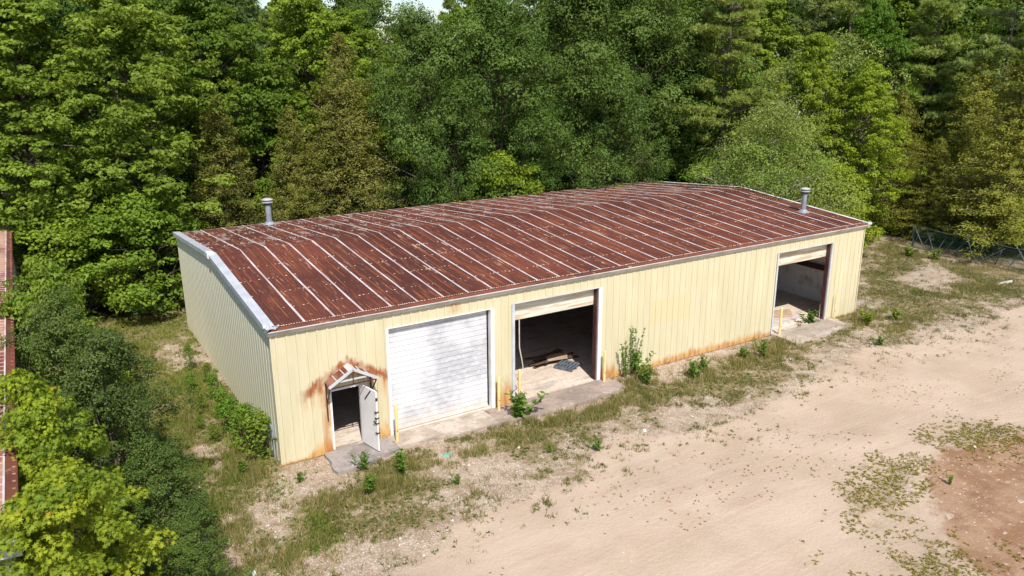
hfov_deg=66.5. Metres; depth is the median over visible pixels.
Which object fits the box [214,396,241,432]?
leafy bush
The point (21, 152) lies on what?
pine tree
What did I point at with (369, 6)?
oak tree
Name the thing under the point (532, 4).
pine tree
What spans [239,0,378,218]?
maple tree
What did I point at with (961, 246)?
netting fence
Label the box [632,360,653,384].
leafy weed
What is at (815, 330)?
concrete slab
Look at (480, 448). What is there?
tall grass
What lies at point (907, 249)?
leafy weed
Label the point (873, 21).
maple tree
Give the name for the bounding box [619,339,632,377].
wall sapling
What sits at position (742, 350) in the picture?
leafy weed
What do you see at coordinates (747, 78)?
oak tree
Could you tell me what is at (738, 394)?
grass
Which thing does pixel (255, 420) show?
leafy bush
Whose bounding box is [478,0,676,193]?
oak tree
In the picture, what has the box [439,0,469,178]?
pine tree
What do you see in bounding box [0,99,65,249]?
pine tree
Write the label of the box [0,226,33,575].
rusty roof building
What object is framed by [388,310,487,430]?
overhead door
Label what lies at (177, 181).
maple tree
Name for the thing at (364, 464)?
leafy weed
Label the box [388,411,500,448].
concrete slab
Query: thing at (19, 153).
oak tree
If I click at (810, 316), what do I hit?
leafy weed
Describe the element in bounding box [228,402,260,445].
leafy bush
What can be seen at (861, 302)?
rubble slab
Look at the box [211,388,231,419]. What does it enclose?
leafy bush
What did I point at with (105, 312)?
forest floor
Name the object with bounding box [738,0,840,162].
oak tree
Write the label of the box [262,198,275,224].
roof vent
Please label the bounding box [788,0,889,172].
pine tree
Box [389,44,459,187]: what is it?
pine tree
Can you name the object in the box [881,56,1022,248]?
cedar tree
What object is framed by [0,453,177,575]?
young maple
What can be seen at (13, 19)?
maple tree
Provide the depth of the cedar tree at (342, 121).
43.66 m
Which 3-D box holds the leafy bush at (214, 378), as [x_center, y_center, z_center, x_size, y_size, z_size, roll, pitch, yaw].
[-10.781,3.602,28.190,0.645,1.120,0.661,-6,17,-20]
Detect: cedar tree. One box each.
[172,92,275,254]
[254,103,341,223]
[269,31,417,217]
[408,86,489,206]
[854,86,933,236]
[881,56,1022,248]
[891,137,978,240]
[921,48,1023,258]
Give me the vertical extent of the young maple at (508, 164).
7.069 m
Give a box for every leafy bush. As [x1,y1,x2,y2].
[182,343,196,369]
[184,372,198,392]
[192,415,204,430]
[196,394,207,412]
[201,362,213,378]
[205,373,221,399]
[206,424,220,442]
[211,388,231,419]
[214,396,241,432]
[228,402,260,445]
[235,410,276,460]
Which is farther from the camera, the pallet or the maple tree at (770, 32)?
the maple tree at (770, 32)
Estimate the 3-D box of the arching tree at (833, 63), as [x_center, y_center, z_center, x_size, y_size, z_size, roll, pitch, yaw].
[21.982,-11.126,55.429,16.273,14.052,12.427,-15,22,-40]
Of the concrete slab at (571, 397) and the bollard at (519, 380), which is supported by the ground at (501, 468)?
the concrete slab at (571, 397)
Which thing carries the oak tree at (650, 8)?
on the forest floor
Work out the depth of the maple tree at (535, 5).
76.05 m
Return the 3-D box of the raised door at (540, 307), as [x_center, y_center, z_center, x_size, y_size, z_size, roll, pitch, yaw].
[1.498,0.559,27.956,3.520,0.704,0.060,-10,19,-30]
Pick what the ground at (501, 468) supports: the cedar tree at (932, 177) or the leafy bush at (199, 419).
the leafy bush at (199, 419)
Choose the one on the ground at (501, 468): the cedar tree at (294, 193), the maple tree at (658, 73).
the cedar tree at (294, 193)
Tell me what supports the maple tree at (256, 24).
on the forest floor
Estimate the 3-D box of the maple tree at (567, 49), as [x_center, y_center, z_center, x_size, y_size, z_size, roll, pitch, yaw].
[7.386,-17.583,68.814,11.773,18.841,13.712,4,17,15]
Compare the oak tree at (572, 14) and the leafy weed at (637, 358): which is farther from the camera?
the oak tree at (572, 14)
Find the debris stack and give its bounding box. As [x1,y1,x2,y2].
[773,313,799,326]
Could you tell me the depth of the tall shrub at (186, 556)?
16.59 m
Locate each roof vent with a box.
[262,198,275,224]
[798,187,809,213]
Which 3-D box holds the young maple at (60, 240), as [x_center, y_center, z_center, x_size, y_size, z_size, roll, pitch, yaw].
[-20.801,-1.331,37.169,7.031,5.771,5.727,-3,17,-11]
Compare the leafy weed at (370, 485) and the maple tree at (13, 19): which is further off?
the maple tree at (13, 19)
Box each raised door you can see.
[515,289,593,320]
[779,244,826,265]
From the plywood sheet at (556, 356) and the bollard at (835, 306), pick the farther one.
the bollard at (835, 306)
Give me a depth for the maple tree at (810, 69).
50.04 m
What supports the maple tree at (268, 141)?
on the forest floor
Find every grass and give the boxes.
[48,307,346,575]
[122,240,1016,575]
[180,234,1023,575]
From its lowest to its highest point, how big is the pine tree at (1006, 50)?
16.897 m
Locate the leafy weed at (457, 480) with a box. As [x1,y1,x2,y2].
[450,474,459,484]
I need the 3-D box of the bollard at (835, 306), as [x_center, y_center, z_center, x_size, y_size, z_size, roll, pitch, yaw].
[15.017,0.873,36.250,0.064,1.280,0.075,-10,19,-30]
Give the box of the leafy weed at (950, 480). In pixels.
[946,472,953,484]
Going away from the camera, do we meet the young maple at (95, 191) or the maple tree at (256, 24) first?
the young maple at (95, 191)
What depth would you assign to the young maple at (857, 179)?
47.16 m
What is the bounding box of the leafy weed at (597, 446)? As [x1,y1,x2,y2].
[588,438,602,450]
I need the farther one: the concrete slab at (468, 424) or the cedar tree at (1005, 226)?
the cedar tree at (1005, 226)
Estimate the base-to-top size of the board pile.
0.200 m
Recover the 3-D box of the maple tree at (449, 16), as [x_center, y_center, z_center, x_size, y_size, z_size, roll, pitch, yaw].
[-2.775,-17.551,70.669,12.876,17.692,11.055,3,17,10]
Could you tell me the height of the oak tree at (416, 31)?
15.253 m
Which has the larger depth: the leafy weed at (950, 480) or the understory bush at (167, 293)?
the understory bush at (167, 293)
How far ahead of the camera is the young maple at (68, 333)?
27.51 m
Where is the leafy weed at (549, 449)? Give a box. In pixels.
[545,442,552,452]
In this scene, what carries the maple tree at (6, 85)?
on the forest floor
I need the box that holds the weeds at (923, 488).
[802,415,1023,575]
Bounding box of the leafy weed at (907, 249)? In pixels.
[904,245,918,254]
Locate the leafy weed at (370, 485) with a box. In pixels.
[362,472,375,492]
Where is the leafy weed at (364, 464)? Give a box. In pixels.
[348,450,369,470]
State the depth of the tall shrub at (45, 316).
21.35 m
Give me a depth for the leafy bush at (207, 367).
29.71 m
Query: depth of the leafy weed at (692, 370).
29.80 m
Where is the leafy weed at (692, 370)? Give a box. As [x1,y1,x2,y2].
[687,359,707,377]
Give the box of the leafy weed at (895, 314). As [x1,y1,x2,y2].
[880,307,903,319]
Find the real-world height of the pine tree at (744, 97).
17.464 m
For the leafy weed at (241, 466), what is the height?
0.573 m
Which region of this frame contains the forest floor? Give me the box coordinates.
[0,104,1023,322]
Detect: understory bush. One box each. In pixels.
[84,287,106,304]
[156,277,184,305]
[159,257,179,279]
[871,213,901,234]
[994,216,1023,247]
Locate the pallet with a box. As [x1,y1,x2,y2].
[554,359,580,371]
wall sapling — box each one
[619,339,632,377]
[630,326,645,375]
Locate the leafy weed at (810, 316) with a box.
[796,309,819,322]
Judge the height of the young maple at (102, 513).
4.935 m
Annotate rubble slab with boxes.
[855,299,873,306]
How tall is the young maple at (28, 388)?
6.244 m
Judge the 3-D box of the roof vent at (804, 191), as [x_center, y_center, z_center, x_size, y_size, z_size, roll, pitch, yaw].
[14.087,-4.245,37.617,0.598,1.214,0.598,-10,19,-30]
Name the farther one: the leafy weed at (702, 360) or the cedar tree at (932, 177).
the cedar tree at (932, 177)
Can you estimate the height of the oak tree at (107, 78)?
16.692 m
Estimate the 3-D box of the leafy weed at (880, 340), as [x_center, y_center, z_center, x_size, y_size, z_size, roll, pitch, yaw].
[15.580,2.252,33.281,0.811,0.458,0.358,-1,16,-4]
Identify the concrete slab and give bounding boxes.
[324,437,398,475]
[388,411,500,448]
[485,377,622,424]
[771,318,849,345]
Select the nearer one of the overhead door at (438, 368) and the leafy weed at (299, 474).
the leafy weed at (299, 474)
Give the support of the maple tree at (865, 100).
on the ground at (501, 468)
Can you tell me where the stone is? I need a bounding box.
[945,513,953,518]
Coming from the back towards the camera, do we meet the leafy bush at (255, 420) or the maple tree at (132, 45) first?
the maple tree at (132, 45)
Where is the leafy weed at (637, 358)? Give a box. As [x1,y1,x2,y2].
[630,349,655,374]
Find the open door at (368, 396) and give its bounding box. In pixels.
[359,383,379,451]
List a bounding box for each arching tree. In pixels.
[535,121,661,188]
[681,133,844,200]
[687,97,871,218]
[710,27,911,204]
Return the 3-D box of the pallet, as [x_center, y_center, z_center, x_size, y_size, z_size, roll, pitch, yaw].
[2.196,3.056,30.816,0.800,0.120,0.800,10,19,31]
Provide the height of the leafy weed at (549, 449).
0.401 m
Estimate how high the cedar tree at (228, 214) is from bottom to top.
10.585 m
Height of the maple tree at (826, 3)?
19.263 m
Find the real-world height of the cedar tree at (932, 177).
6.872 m
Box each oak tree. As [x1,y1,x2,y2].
[0,0,183,197]
[0,43,57,216]
[56,0,222,232]
[285,0,431,191]
[346,0,507,209]
[411,11,542,177]
[420,0,575,199]
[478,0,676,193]
[509,94,595,194]
[551,57,675,188]
[557,0,736,189]
[571,0,722,182]
[627,0,808,184]
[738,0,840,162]
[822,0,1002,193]
[889,0,1019,196]
[921,0,1023,195]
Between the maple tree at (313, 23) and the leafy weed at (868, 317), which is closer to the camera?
the leafy weed at (868, 317)
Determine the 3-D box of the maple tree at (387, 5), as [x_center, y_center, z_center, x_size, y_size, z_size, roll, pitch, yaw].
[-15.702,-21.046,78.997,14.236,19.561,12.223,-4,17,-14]
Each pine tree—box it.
[0,7,66,206]
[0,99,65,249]
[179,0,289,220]
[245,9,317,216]
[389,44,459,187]
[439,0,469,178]
[482,0,567,153]
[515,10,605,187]
[671,0,802,183]
[773,0,842,163]
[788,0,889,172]
[870,0,977,197]
[922,0,1023,227]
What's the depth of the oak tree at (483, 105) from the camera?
59.69 m
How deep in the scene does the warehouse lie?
29.55 m
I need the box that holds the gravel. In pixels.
[140,261,1022,574]
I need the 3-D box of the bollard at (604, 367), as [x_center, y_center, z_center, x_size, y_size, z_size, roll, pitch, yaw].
[3.481,2.966,29.318,0.103,1.280,0.121,-10,19,-30]
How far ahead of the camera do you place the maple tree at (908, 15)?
59.19 m
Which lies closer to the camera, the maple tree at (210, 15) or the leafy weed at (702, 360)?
the leafy weed at (702, 360)
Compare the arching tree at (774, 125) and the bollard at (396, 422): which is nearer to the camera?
the bollard at (396, 422)
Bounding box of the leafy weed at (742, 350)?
[739,346,749,356]
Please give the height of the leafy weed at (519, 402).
1.088 m
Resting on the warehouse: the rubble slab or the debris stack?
the debris stack
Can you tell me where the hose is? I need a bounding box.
[515,319,522,379]
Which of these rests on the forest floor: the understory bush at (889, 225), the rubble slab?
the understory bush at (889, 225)
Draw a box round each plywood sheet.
[546,352,567,360]
[774,309,792,317]
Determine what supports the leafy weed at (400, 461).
on the ground at (501, 468)
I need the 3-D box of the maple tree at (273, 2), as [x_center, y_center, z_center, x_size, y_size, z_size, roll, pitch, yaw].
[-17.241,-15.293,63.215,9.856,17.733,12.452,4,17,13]
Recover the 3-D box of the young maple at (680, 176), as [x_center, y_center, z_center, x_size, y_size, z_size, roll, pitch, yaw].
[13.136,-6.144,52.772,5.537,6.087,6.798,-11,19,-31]
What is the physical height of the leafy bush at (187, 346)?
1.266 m
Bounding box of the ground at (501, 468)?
[31,68,1023,575]
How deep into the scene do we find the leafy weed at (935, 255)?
47.09 m
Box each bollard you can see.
[394,404,398,441]
[497,377,499,409]
[518,369,520,394]
[603,351,605,381]
[778,307,782,334]
[833,294,836,318]
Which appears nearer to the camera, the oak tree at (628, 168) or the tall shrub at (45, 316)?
the tall shrub at (45, 316)
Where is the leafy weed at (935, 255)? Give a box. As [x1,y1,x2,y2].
[924,249,942,258]
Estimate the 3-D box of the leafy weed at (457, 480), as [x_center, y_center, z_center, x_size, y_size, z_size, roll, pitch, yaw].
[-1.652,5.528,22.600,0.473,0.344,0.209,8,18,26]
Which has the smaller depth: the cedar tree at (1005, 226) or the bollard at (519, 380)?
the bollard at (519, 380)
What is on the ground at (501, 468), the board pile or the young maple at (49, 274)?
the young maple at (49, 274)
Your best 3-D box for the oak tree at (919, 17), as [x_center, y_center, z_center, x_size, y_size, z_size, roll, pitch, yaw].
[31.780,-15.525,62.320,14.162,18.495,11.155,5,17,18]
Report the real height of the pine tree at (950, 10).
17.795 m
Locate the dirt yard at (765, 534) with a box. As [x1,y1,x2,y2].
[400,308,1023,575]
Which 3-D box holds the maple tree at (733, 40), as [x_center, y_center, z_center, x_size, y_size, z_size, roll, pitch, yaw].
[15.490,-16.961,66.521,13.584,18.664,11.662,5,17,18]
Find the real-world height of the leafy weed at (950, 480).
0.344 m
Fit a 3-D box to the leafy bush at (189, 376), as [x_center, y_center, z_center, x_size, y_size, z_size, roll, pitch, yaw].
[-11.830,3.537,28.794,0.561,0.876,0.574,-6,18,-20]
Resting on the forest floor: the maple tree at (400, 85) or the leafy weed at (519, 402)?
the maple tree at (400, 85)
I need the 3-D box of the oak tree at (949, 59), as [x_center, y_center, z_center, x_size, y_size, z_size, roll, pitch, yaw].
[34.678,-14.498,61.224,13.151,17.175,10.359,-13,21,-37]
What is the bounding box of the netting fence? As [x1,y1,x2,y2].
[910,225,1023,270]
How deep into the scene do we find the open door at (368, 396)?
24.23 m
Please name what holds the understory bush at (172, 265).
on the forest floor
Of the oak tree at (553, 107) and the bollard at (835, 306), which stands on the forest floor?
the oak tree at (553, 107)
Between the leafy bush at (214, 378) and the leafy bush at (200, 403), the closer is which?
the leafy bush at (200, 403)
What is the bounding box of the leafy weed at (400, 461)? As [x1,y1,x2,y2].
[393,448,406,474]
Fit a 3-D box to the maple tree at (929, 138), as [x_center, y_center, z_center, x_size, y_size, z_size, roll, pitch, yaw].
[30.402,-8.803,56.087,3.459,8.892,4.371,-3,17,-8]
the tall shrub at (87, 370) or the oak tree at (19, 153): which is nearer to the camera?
the tall shrub at (87, 370)
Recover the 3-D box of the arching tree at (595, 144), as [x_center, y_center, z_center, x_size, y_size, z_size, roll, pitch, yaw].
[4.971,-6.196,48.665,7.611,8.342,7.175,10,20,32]
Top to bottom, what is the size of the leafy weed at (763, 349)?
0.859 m
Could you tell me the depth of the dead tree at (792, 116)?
47.79 m
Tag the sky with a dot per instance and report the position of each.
(436, 5)
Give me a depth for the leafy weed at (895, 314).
36.40 m
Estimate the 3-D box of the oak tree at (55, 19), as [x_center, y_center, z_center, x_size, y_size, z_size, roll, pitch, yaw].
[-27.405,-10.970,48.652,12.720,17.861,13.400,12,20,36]
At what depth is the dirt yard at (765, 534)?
22.00 m
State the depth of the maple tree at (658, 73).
61.67 m
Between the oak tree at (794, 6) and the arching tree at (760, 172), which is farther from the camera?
the oak tree at (794, 6)
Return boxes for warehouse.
[173,180,871,466]
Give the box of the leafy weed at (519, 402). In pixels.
[505,389,548,416]
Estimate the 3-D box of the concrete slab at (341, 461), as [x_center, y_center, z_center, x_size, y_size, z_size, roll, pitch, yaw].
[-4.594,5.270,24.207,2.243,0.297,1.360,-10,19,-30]
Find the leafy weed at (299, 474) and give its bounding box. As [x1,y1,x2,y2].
[296,470,306,482]
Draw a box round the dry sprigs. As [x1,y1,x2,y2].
[481,324,1023,574]
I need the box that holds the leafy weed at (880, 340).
[872,336,886,344]
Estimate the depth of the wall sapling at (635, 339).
29.88 m
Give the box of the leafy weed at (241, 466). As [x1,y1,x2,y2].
[236,458,247,473]
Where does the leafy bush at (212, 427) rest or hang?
on the ground at (501, 468)
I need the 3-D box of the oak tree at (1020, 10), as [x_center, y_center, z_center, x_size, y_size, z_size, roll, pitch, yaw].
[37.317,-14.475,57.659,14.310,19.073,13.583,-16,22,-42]
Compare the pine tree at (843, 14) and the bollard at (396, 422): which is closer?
the bollard at (396, 422)
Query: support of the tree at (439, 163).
on the ground at (501, 468)
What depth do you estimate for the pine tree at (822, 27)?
62.61 m
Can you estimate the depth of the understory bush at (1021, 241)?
49.56 m
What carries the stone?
on the dirt yard at (765, 534)
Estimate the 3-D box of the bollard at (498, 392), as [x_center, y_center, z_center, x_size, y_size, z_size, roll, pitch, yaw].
[-0.451,3.667,26.995,0.103,1.280,0.121,-10,19,-30]
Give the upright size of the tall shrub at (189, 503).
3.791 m
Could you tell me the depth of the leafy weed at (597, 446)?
24.48 m
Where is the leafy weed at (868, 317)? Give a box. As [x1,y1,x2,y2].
[859,309,873,324]
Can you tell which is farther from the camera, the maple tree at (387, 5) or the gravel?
the maple tree at (387, 5)
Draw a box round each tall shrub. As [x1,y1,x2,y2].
[0,281,153,467]
[50,326,203,533]
[108,431,228,575]
[120,515,254,575]
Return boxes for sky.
[258,0,908,55]
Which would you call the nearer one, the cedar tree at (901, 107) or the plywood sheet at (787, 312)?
the plywood sheet at (787, 312)
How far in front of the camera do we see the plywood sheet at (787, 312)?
36.74 m
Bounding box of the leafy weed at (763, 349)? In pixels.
[753,337,768,355]
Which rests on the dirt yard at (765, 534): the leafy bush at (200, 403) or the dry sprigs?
the dry sprigs
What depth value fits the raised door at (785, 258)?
34.71 m
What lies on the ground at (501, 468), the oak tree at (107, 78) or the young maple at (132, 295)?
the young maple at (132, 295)
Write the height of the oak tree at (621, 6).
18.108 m
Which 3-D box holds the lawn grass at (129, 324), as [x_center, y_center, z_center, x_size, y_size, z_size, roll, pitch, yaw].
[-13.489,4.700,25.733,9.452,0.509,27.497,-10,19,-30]
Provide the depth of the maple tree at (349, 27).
54.58 m
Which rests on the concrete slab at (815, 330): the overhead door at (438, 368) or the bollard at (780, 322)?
the bollard at (780, 322)
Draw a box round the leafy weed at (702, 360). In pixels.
[700,355,711,367]
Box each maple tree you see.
[0,0,154,288]
[1,12,81,181]
[2,0,244,286]
[107,0,333,226]
[143,12,259,211]
[164,0,306,168]
[209,48,317,224]
[232,0,333,123]
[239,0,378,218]
[281,6,417,206]
[322,0,399,166]
[372,38,451,169]
[423,0,535,172]
[520,0,571,100]
[537,1,610,105]
[584,0,717,172]
[651,0,777,167]
[711,0,806,186]
[762,32,847,206]
[793,0,876,63]
[804,0,940,145]
[812,59,927,220]
[822,0,922,214]
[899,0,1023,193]
[906,103,959,215]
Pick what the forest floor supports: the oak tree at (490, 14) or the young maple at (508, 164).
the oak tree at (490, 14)
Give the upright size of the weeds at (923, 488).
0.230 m
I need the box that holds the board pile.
[524,348,578,367]
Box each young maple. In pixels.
[0,203,153,316]
[0,253,136,415]
[0,368,136,575]
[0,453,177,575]
[2,151,193,303]
[22,293,96,384]
[32,458,160,575]
[54,189,207,315]
[449,149,547,202]
[659,153,730,184]
[792,161,887,248]

